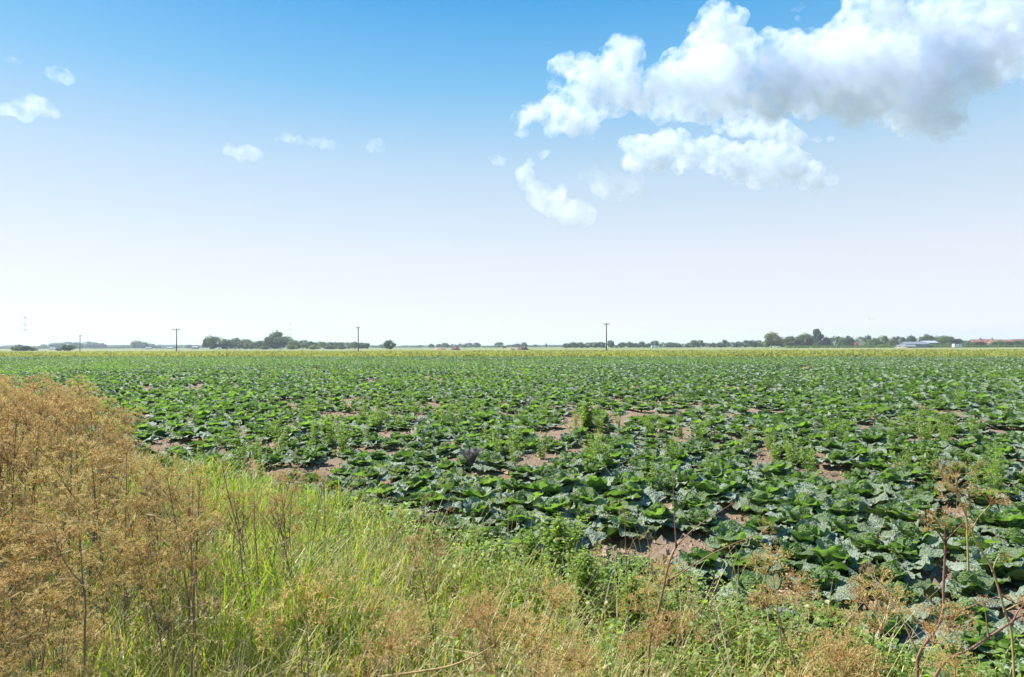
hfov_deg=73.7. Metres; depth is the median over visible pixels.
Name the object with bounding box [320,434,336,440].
savoy cabbage
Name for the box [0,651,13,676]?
dried umbellifer
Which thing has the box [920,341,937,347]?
pale barn
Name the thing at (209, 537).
dried umbellifer
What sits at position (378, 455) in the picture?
savoy cabbage
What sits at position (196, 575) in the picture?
dried umbellifer
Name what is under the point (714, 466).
bolting weed
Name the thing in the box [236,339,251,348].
tree
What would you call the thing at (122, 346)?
tree
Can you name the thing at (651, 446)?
savoy cabbage
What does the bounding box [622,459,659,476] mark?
savoy cabbage
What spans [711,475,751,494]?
savoy cabbage
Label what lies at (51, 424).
dried umbellifer
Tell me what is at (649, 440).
savoy cabbage
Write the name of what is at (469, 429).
savoy cabbage
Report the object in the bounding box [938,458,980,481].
savoy cabbage
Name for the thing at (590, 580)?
dead stalk
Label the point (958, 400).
bolting weed
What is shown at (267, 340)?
tree
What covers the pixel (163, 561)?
dried umbellifer
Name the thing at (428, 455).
savoy cabbage
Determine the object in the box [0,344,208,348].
wood
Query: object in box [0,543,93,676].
dried umbellifer
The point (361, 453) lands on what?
savoy cabbage
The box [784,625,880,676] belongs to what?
short dried plant
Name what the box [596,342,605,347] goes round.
tree
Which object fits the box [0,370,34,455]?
dried umbellifer
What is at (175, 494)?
bare umbellifer
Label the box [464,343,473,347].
tree
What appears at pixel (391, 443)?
savoy cabbage
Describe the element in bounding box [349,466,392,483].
savoy cabbage
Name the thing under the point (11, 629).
dried umbellifer
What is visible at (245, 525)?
bare umbellifer
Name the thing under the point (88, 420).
dried umbellifer
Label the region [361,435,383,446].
savoy cabbage
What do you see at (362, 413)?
bolting weed
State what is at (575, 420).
bolting weed
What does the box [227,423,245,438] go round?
bolting weed
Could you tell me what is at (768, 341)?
tree
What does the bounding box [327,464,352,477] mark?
savoy cabbage
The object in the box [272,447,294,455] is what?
savoy cabbage
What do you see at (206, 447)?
savoy cabbage
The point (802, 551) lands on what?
savoy cabbage
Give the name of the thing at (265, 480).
savoy cabbage
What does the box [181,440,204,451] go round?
savoy cabbage
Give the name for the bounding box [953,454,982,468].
savoy cabbage
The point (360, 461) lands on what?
savoy cabbage
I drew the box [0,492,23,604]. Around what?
dried umbellifer
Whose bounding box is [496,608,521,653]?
short dried plant
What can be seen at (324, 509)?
dead stalk
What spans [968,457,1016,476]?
savoy cabbage
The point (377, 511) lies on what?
bare umbellifer
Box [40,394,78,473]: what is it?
dried umbellifer
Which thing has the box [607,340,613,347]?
tree
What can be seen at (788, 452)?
bolting weed
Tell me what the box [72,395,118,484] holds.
dried umbellifer
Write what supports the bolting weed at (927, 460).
on the ground at (670, 534)
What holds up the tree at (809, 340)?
on the ground at (670, 534)
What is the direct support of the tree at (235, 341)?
on the ground at (670, 534)
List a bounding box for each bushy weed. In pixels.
[150,451,172,472]
[203,459,218,476]
[352,486,371,501]
[417,522,444,553]
[456,521,483,558]
[512,524,544,568]
[527,510,590,583]
[561,541,615,611]
[609,563,655,628]
[636,589,678,642]
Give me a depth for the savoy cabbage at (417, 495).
6.95 m
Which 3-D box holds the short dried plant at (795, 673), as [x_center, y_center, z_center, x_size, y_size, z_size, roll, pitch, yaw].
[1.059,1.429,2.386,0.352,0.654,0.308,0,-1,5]
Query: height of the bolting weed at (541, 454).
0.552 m
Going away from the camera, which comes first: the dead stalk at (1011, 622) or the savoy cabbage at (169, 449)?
the dead stalk at (1011, 622)
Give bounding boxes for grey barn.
[894,345,916,347]
[899,342,929,347]
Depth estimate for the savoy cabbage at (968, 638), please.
3.56 m
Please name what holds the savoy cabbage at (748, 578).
on the ground at (670, 534)
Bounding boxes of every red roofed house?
[970,338,987,344]
[986,338,999,343]
[1000,339,1016,341]
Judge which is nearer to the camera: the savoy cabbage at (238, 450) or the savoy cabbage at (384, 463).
the savoy cabbage at (384, 463)
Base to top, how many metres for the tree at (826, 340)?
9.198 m
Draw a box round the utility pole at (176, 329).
[172,328,180,351]
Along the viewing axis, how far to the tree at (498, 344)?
947.61 m
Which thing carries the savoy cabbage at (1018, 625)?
on the ground at (670, 534)
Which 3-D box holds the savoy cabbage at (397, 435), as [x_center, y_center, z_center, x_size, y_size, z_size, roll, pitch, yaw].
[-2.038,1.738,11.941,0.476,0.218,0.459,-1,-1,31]
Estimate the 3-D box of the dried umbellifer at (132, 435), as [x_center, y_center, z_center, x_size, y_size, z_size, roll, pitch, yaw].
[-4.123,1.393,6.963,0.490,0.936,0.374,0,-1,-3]
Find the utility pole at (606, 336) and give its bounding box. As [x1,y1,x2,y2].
[603,323,609,350]
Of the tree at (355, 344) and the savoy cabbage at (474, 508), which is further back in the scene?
the tree at (355, 344)
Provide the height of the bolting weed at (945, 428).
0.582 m
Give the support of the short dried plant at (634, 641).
on the ground at (670, 534)
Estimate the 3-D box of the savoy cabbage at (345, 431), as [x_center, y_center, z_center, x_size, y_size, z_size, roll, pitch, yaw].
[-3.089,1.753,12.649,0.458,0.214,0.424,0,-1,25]
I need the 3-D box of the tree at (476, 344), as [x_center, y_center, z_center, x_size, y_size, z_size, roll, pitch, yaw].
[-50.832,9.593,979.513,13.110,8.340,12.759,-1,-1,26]
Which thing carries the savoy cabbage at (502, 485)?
on the ground at (670, 534)
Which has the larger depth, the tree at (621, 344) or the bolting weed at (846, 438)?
the tree at (621, 344)
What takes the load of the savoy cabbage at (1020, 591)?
on the ground at (670, 534)
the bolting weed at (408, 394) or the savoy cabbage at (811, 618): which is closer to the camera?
the savoy cabbage at (811, 618)
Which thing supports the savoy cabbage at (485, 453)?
on the ground at (670, 534)
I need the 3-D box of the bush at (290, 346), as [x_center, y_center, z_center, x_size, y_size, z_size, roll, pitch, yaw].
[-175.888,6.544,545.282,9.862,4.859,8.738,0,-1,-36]
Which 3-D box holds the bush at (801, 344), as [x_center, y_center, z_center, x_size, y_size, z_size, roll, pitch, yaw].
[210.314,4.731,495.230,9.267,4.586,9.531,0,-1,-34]
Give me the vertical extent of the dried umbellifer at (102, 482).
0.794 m
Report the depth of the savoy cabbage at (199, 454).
9.81 m
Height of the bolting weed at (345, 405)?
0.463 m
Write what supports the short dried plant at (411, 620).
on the ground at (670, 534)
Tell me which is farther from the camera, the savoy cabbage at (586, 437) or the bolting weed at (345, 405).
the bolting weed at (345, 405)
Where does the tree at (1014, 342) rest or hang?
on the ground at (670, 534)
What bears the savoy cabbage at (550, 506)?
on the ground at (670, 534)
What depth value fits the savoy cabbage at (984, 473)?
8.27 m
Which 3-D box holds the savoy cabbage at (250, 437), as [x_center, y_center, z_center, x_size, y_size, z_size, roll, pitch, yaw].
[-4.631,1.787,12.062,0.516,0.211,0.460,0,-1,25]
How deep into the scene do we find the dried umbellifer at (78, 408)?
8.60 m
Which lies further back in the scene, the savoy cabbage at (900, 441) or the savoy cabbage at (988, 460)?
the savoy cabbage at (900, 441)
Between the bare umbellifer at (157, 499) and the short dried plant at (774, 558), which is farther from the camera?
the bare umbellifer at (157, 499)
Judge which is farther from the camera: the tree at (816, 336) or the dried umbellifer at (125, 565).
the tree at (816, 336)
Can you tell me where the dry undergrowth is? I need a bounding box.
[0,392,232,676]
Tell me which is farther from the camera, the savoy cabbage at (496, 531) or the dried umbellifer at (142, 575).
the savoy cabbage at (496, 531)
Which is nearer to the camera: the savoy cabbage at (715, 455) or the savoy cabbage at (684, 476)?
the savoy cabbage at (684, 476)
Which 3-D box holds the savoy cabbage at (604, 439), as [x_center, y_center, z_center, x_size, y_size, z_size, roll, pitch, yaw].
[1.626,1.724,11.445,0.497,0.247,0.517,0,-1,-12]
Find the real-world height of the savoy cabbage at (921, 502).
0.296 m
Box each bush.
[10,344,22,350]
[18,346,31,350]
[60,344,76,350]
[286,344,297,348]
[308,344,319,348]
[324,345,336,348]
[797,342,809,347]
[812,340,821,347]
[886,339,899,347]
[976,341,984,346]
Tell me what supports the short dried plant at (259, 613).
on the ground at (670, 534)
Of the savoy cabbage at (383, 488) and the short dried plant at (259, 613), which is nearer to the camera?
the short dried plant at (259, 613)
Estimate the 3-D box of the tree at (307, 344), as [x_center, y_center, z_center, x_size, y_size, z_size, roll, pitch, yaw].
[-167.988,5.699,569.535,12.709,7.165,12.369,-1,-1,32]
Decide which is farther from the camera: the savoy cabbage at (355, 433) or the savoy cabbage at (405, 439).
the savoy cabbage at (355, 433)
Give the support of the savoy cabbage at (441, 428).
on the ground at (670, 534)
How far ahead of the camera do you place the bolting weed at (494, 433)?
10.87 m
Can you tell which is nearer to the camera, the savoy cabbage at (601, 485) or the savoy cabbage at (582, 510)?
the savoy cabbage at (582, 510)
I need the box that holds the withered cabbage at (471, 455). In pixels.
[459,447,483,464]
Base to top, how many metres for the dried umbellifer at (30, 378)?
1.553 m
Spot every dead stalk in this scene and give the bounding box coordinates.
[16,515,128,676]
[130,458,259,599]
[161,574,226,676]
[200,457,285,632]
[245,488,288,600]
[270,487,316,563]
[317,478,343,571]
[381,575,554,676]
[422,494,455,567]
[547,547,606,635]
[619,506,643,657]
[647,483,777,676]
[743,580,817,670]
[858,505,1003,676]
[926,457,988,570]
[934,472,1019,676]
[934,594,1023,676]
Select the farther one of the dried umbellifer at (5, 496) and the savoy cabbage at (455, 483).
the savoy cabbage at (455, 483)
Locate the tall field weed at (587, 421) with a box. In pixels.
[579,402,598,431]
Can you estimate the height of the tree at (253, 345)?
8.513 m
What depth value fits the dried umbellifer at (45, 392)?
5.24 m
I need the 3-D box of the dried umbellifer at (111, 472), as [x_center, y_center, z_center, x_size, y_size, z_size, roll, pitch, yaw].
[-2.777,1.273,4.418,0.563,1.094,0.501,0,-1,-22]
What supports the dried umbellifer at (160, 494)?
on the ground at (670, 534)
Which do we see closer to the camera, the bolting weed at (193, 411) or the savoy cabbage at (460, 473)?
the savoy cabbage at (460, 473)
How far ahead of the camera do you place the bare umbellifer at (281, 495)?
4.94 m
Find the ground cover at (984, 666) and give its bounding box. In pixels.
[0,465,1023,676]
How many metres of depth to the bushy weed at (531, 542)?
5.20 m
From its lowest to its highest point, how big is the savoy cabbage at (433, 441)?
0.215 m
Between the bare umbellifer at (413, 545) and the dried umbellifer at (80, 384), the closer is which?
the bare umbellifer at (413, 545)
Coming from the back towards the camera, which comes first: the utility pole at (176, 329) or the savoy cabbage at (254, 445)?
the utility pole at (176, 329)
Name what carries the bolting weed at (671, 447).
on the ground at (670, 534)
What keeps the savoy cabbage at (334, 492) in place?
on the ground at (670, 534)
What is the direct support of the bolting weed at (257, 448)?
on the ground at (670, 534)
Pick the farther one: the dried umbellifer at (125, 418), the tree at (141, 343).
the tree at (141, 343)
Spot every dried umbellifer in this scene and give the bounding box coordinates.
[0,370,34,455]
[0,374,65,540]
[0,375,33,476]
[0,375,37,434]
[0,377,42,596]
[0,380,42,560]
[0,380,80,566]
[0,382,10,430]
[0,382,49,460]
[0,385,16,444]
[0,389,67,565]
[0,390,57,591]
[0,391,75,601]
[0,395,75,544]
[0,396,18,443]
[0,421,48,569]
[0,427,29,482]
[0,428,23,457]
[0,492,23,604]
[0,500,55,635]
[0,515,20,553]
[0,515,49,643]
[0,516,83,676]
[0,519,22,544]
[0,520,43,594]
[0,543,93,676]
[0,562,80,676]
[0,571,53,667]
[0,591,20,628]
[0,600,31,646]
[0,605,103,676]
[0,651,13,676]
[0,651,29,676]
[1,502,62,616]
[5,580,105,676]
[7,523,74,603]
[8,560,112,676]
[9,414,126,622]
[12,491,63,608]
[16,512,86,617]
[17,492,98,623]
[19,385,136,567]
[20,391,78,496]
[20,496,59,569]
[24,372,72,439]
[24,395,102,539]
[26,405,97,549]
[33,411,114,526]
[36,449,130,593]
[37,571,111,653]
[38,447,142,638]
[38,497,152,657]
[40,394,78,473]
[44,622,118,676]
[50,374,114,515]
[53,519,100,584]
[54,380,77,427]
[54,388,96,467]
[55,387,94,474]
[63,391,115,445]
[66,393,124,521]
[67,433,117,558]
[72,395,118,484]
[72,472,124,603]
[76,407,124,519]
[80,436,189,629]
[84,428,134,507]
[84,520,156,635]
[85,456,115,541]
[86,405,148,511]
[88,478,174,660]
[92,411,148,536]
[92,518,199,675]
[94,506,171,613]
[109,519,166,633]
[116,426,144,487]
[116,447,149,519]
[119,471,197,584]
[121,447,184,595]
[127,544,156,630]
[131,522,199,659]
[138,496,178,548]
[141,496,166,545]
[148,544,172,582]
[152,511,228,674]
[161,472,236,592]
[175,532,231,622]
[182,555,204,612]
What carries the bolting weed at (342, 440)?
on the ground at (670, 534)
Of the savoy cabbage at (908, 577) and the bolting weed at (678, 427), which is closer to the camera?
the savoy cabbage at (908, 577)
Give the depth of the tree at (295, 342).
562.91 m
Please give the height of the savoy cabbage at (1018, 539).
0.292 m
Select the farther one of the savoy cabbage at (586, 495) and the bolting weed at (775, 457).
the bolting weed at (775, 457)
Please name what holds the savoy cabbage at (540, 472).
on the ground at (670, 534)
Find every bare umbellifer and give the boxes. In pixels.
[125,497,183,635]
[132,474,174,542]
[135,460,216,635]
[138,492,182,592]
[143,466,176,523]
[144,515,222,667]
[159,473,187,532]
[162,463,225,598]
[176,481,213,556]
[193,491,213,519]
[203,467,229,508]
[204,489,271,589]
[216,490,256,553]
[230,501,268,559]
[249,503,317,599]
[250,469,305,575]
[258,468,323,570]
[260,474,304,565]
[269,497,292,544]
[294,471,333,545]
[365,495,385,526]
[379,508,404,562]
[402,535,446,670]
[403,527,426,583]
[412,534,442,614]
[422,512,449,589]
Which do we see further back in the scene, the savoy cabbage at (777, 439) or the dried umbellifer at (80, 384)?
the savoy cabbage at (777, 439)
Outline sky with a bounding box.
[0,0,1023,347]
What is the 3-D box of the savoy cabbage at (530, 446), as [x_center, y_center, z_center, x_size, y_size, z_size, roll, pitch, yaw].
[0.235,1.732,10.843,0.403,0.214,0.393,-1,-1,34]
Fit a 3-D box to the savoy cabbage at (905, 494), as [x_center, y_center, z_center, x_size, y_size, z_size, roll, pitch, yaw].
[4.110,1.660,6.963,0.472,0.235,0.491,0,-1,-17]
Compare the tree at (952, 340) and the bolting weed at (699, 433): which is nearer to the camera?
the bolting weed at (699, 433)
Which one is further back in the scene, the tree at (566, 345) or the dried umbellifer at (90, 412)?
the tree at (566, 345)
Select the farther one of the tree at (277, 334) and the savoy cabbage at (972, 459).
the tree at (277, 334)
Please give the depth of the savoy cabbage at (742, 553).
4.91 m
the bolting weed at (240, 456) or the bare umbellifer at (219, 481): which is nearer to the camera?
the bare umbellifer at (219, 481)
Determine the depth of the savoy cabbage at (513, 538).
5.46 m
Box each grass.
[0,427,1023,676]
[92,441,762,676]
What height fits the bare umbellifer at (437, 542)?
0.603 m
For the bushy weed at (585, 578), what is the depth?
4.36 m
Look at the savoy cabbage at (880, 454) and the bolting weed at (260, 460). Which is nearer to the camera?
the bolting weed at (260, 460)
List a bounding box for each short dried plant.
[244,595,288,667]
[253,566,360,676]
[269,602,305,636]
[298,598,321,620]
[341,610,433,676]
[346,586,429,676]
[389,597,432,669]
[437,592,497,676]
[461,585,519,676]
[461,608,553,676]
[465,594,512,669]
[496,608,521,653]
[503,575,582,676]
[505,611,575,676]
[527,627,604,676]
[531,645,597,676]
[616,610,688,676]
[618,562,675,676]
[635,584,666,616]
[642,609,715,676]
[653,557,699,640]
[741,542,813,675]
[749,566,829,675]
[767,653,828,676]
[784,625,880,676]
[803,629,884,676]
[807,624,888,676]
[815,636,897,676]
[821,576,872,649]
[834,565,914,673]
[851,594,981,676]
[924,644,982,676]
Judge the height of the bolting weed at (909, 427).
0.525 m
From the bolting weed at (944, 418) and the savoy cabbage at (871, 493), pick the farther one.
the bolting weed at (944, 418)
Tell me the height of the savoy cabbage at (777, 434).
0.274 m
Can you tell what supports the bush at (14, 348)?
on the ground at (670, 534)
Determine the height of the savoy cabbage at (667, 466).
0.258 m
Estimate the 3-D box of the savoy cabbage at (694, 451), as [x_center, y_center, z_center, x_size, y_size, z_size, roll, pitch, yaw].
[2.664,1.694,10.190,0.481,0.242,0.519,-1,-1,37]
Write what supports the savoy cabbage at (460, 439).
on the ground at (670, 534)
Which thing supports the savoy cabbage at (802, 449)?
on the ground at (670, 534)
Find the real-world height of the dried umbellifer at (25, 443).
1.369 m
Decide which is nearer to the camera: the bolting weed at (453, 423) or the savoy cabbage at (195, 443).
the savoy cabbage at (195, 443)
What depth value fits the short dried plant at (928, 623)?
2.77 m
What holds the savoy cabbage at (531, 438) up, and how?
on the ground at (670, 534)
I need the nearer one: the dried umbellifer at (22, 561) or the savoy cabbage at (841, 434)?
the dried umbellifer at (22, 561)
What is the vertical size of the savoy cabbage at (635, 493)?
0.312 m
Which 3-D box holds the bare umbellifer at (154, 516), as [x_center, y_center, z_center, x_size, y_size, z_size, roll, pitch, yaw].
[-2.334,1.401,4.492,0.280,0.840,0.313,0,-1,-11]
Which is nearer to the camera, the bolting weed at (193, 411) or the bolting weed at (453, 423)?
the bolting weed at (453, 423)
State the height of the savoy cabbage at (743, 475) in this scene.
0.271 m
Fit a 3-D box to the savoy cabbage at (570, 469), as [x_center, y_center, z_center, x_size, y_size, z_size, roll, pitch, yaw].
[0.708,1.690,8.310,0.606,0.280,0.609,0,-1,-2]
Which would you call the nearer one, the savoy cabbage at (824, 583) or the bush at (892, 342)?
the savoy cabbage at (824, 583)
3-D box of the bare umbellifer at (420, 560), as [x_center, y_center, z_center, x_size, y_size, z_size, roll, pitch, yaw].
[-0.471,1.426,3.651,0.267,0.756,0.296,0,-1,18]
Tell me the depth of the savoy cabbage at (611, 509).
6.65 m
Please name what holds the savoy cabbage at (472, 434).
on the ground at (670, 534)
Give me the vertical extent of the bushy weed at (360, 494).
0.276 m
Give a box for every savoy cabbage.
[129,442,157,456]
[153,457,190,470]
[160,445,180,456]
[169,447,196,459]
[176,459,206,469]
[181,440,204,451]
[184,452,207,462]
[193,443,219,451]
[196,451,226,464]
[202,435,229,443]
[209,457,248,469]
[212,436,232,447]
[218,464,243,473]
[223,439,250,448]
[223,448,254,459]
[225,473,252,486]
[241,434,264,443]
[245,443,262,450]
[253,452,293,467]
[253,476,281,489]
[260,446,275,456]
[271,469,300,487]
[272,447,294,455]
[274,434,295,441]
[283,441,301,449]
[285,484,324,505]
[288,445,312,459]
[290,433,310,444]
[290,472,321,485]
[293,450,329,464]
[295,444,314,449]
[304,438,323,445]
[304,490,339,504]
[312,444,336,454]
[314,476,344,491]
[318,439,340,447]
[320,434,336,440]
[321,490,366,512]
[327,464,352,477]
[332,475,376,493]
[334,447,360,457]
[335,427,352,434]
[335,435,352,442]
[339,454,373,469]
[343,429,367,437]
[344,498,398,524]
[345,437,368,447]
[348,450,367,458]
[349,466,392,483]
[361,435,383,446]
[362,483,403,503]
[363,460,391,469]
[366,431,383,439]
[366,448,393,461]
[381,437,403,448]
[381,450,424,465]
[384,431,404,439]
[388,464,418,479]
[391,472,434,494]
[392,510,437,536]
[397,432,420,445]
[397,486,455,511]
[398,486,461,513]
[399,440,422,450]
[404,457,432,470]
[406,469,441,479]
[412,441,436,452]
[414,449,446,463]
[416,428,441,441]
[419,436,439,446]
[419,472,472,496]
[426,513,472,540]
[427,442,465,457]
[429,459,464,472]
[431,430,452,442]
[433,425,449,432]
[434,467,476,486]
[446,427,468,437]
[450,484,502,507]
[451,456,478,470]
[451,496,503,525]
[452,434,471,445]
[456,447,478,457]
[460,426,477,433]
[461,436,486,446]
[461,525,512,548]
[463,431,480,437]
[464,440,480,448]
[472,454,513,471]
[474,474,498,491]
[475,441,497,451]
[475,449,503,461]
[479,427,500,437]
[479,434,496,441]
[490,490,542,512]
[490,504,543,533]
[491,439,513,449]
[491,476,531,496]
[495,426,514,437]
[495,446,521,459]
[499,528,549,557]
[505,427,540,439]
[507,434,524,443]
[509,463,537,479]
[519,441,538,452]
[519,478,567,500]
[519,522,553,538]
[522,435,545,447]
[525,492,574,523]
[529,466,557,479]
[536,470,587,492]
[536,544,597,568]
[541,435,553,443]
[542,455,584,470]
[542,523,605,548]
[544,440,571,452]
[550,451,579,460]
[554,467,591,485]
[555,501,611,529]
[558,433,581,447]
[563,486,607,509]
[568,427,590,437]
[570,475,615,497]
[574,452,602,469]
[576,447,595,457]
[578,459,611,477]
[579,433,600,443]
[594,434,620,444]
[595,442,612,455]
[595,511,660,539]
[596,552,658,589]
[599,497,638,517]
[600,481,666,507]
[601,458,623,471]
[604,437,635,449]
[604,450,626,463]
[610,426,638,437]
[612,467,647,488]
[613,448,639,460]
[613,474,649,488]
[621,434,637,440]
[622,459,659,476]
[623,438,642,447]
[627,448,669,465]
[635,502,689,527]
[637,431,656,439]
[637,443,662,453]
[639,438,663,446]
[643,475,694,494]
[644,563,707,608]
[647,469,683,487]
[650,432,673,439]
[652,463,680,472]
[653,457,691,469]
[658,438,679,447]
[659,443,680,454]
[665,449,697,464]
[669,492,721,515]
[670,546,731,580]
[671,465,714,488]
[674,479,735,503]
[676,506,719,535]
[679,439,702,450]
[681,443,708,458]
[687,428,713,439]
[691,437,719,447]
[692,460,721,471]
[698,466,733,481]
[699,442,721,454]
[699,454,727,464]
[704,520,772,554]
[709,432,732,442]
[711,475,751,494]
[713,449,742,459]
[714,470,756,488]
[715,458,750,475]
[716,568,798,618]
[718,440,738,451]
[721,444,756,457]
[723,547,786,583]
[729,456,759,471]
[729,489,786,513]
[732,514,792,544]
[736,435,764,447]
[741,442,762,453]
[743,480,787,495]
[748,462,793,481]
[752,475,797,492]
[760,460,799,472]
[761,435,789,445]
[763,503,826,529]
[769,443,798,456]
[769,537,821,567]
[772,486,832,514]
[773,430,796,444]
[780,481,830,497]
[781,518,841,546]
[786,566,860,602]
[787,469,821,482]
[787,599,852,635]
[789,437,819,449]
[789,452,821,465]
[794,447,821,457]
[795,536,871,583]
[798,433,827,442]
[804,474,840,494]
[813,497,869,525]
[815,439,846,452]
[815,450,859,465]
[821,513,880,540]
[824,488,871,513]
[825,433,866,446]
[833,431,862,440]
[834,479,894,503]
[837,441,866,451]
[837,468,873,479]
[841,530,893,562]
[843,600,943,654]
[845,448,868,464]
[846,476,867,481]
[847,444,874,460]
[851,459,889,473]
[855,428,886,445]
[855,560,935,590]
[859,447,902,466]
[860,468,914,489]
[860,500,940,530]
[863,581,948,618]
[867,536,943,571]
[871,477,902,496]
[876,442,911,456]
[878,430,914,444]
[879,519,947,552]
[882,437,914,449]
[885,493,956,520]
[889,489,934,510]
[890,464,928,481]
[899,444,939,461]
[901,461,927,473]
[905,481,955,503]
[913,439,952,452]
[916,465,960,484]
[921,596,1012,628]
[922,514,991,537]
[927,479,964,499]
[931,619,1023,676]
[933,531,1000,560]
[933,569,1010,608]
[935,437,954,445]
[938,448,978,460]
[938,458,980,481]
[943,545,1023,589]
[949,436,977,451]
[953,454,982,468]
[955,508,1000,532]
[956,488,1013,510]
[965,483,1017,500]
[966,445,993,454]
[966,467,1009,484]
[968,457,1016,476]
[968,475,1009,486]
[975,506,1023,534]
[976,441,1018,450]
[979,451,1004,457]
[979,455,1023,470]
[990,443,1023,459]
[990,501,1023,515]
[992,527,1023,547]
[998,536,1023,560]
[1002,483,1023,498]
[1003,469,1023,485]
[1009,585,1023,602]
[1011,490,1023,501]
[1012,619,1023,639]
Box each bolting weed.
[186,406,197,422]
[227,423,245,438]
[228,436,254,464]
[246,435,270,462]
[246,436,260,460]
[252,444,267,476]
[265,416,283,435]
[265,420,289,448]
[266,392,273,403]
[303,396,318,416]
[310,418,323,439]
[325,414,340,447]
[327,394,332,403]
[336,420,356,454]
[342,396,349,412]
[356,398,367,415]
[358,417,372,437]
[367,403,386,431]
[372,394,380,409]
[379,406,391,422]
[394,411,402,430]
[401,383,416,396]
[405,397,422,416]
[429,378,438,391]
[434,403,446,423]
[448,396,472,422]
[449,409,458,427]
[466,395,485,410]
[481,416,498,446]
[490,433,502,452]
[504,419,529,451]
[506,436,525,470]
[533,426,553,459]
[537,399,549,418]
[566,417,585,439]
[572,412,579,425]
[580,432,598,462]
[583,435,598,453]
[585,428,602,453]
[590,433,612,468]
[593,414,603,433]
[612,409,622,427]
[637,459,658,490]
[642,411,654,429]
[646,419,653,435]
[654,411,664,427]
[657,427,691,460]
[673,414,683,437]
[693,418,707,439]
[702,448,720,481]
[741,422,756,444]
[759,422,778,449]
[765,433,783,463]
[782,431,804,467]
[792,441,817,471]
[820,414,834,439]
[830,413,856,432]
[843,395,858,406]
[843,429,854,444]
[860,384,867,399]
[860,403,876,418]
[885,415,906,440]
[889,445,909,467]
[899,446,912,462]
[901,416,916,434]
[909,412,938,439]
[911,397,933,418]
[911,435,945,482]
[917,417,939,440]
[933,425,959,452]
[936,409,955,436]
[936,417,957,439]
[952,386,962,403]
[955,455,994,489]
[968,414,982,433]
[979,442,1003,482]
[979,458,1006,499]
[998,404,1010,420]
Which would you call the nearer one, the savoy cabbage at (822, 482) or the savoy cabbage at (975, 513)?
the savoy cabbage at (975, 513)
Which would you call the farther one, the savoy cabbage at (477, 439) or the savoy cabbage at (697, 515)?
the savoy cabbage at (477, 439)
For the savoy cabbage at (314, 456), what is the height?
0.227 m
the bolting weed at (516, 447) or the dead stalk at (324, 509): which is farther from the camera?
the bolting weed at (516, 447)
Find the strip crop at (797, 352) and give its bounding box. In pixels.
[0,348,1023,356]
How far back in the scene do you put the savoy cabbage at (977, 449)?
9.98 m
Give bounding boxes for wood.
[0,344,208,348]
[374,345,562,347]
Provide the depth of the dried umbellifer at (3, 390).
7.05 m
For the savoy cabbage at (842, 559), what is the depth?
4.91 m
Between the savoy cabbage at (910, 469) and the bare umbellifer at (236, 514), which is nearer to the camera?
the bare umbellifer at (236, 514)
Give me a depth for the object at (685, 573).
4.61 m
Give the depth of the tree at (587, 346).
637.85 m
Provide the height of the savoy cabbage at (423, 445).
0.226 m
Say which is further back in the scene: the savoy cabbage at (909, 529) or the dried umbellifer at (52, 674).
the savoy cabbage at (909, 529)
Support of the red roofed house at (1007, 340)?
on the ground at (670, 534)
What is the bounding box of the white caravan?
[952,344,961,347]
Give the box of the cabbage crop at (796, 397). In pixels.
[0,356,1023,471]
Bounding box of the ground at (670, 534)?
[0,346,1023,676]
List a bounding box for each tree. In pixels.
[37,344,56,348]
[47,342,63,348]
[56,342,74,347]
[78,341,90,347]
[87,342,101,348]
[116,345,130,348]
[130,340,142,348]
[136,341,148,347]
[143,343,156,347]
[202,335,217,349]
[217,339,235,349]
[227,338,243,348]
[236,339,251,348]
[244,340,258,348]
[262,336,275,348]
[268,330,282,348]
[272,336,286,348]
[282,336,292,347]
[286,340,302,347]
[298,340,307,348]
[302,341,317,348]
[315,341,325,348]
[333,342,344,348]
[339,342,353,348]
[351,342,361,348]
[383,340,395,349]
[441,343,449,347]
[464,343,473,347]
[472,342,480,347]
[494,342,504,347]
[562,343,571,347]
[570,342,577,347]
[576,341,582,347]
[583,342,591,347]
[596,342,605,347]
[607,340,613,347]
[617,342,626,347]
[625,342,633,347]
[638,341,644,347]
[650,340,658,345]
[658,342,668,347]
[666,342,675,347]
[672,342,681,347]
[689,340,697,347]
[696,339,703,347]
[716,342,725,347]
[726,342,736,346]
[735,341,741,346]
[740,339,748,347]
[746,340,756,347]
[756,340,762,346]
[762,331,779,347]
[772,336,784,347]
[782,336,801,345]
[797,333,812,344]
[806,337,813,346]
[812,329,823,342]
[822,336,830,345]
[830,334,839,345]
[837,337,847,346]
[846,335,854,345]
[853,336,865,341]
[864,334,871,342]
[866,338,882,344]
[878,334,888,343]
[896,336,905,342]
[905,336,916,341]
[919,334,933,340]
[936,335,949,343]
[948,336,956,343]
[956,338,963,343]
[964,341,976,345]
[993,340,1008,344]
[1012,340,1019,345]
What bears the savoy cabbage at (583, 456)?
on the ground at (670, 534)
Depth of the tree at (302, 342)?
588.57 m
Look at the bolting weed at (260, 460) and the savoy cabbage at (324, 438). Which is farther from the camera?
the savoy cabbage at (324, 438)
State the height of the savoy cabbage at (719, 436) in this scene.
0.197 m
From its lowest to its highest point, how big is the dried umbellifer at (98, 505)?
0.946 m
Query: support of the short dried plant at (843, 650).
on the ground at (670, 534)
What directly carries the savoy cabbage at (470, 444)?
on the ground at (670, 534)
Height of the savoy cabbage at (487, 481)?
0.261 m
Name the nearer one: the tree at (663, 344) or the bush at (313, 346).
the bush at (313, 346)
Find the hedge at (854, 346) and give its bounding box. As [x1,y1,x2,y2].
[783,345,1023,347]
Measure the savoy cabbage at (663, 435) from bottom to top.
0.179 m
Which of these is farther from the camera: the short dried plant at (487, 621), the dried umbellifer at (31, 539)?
the dried umbellifer at (31, 539)

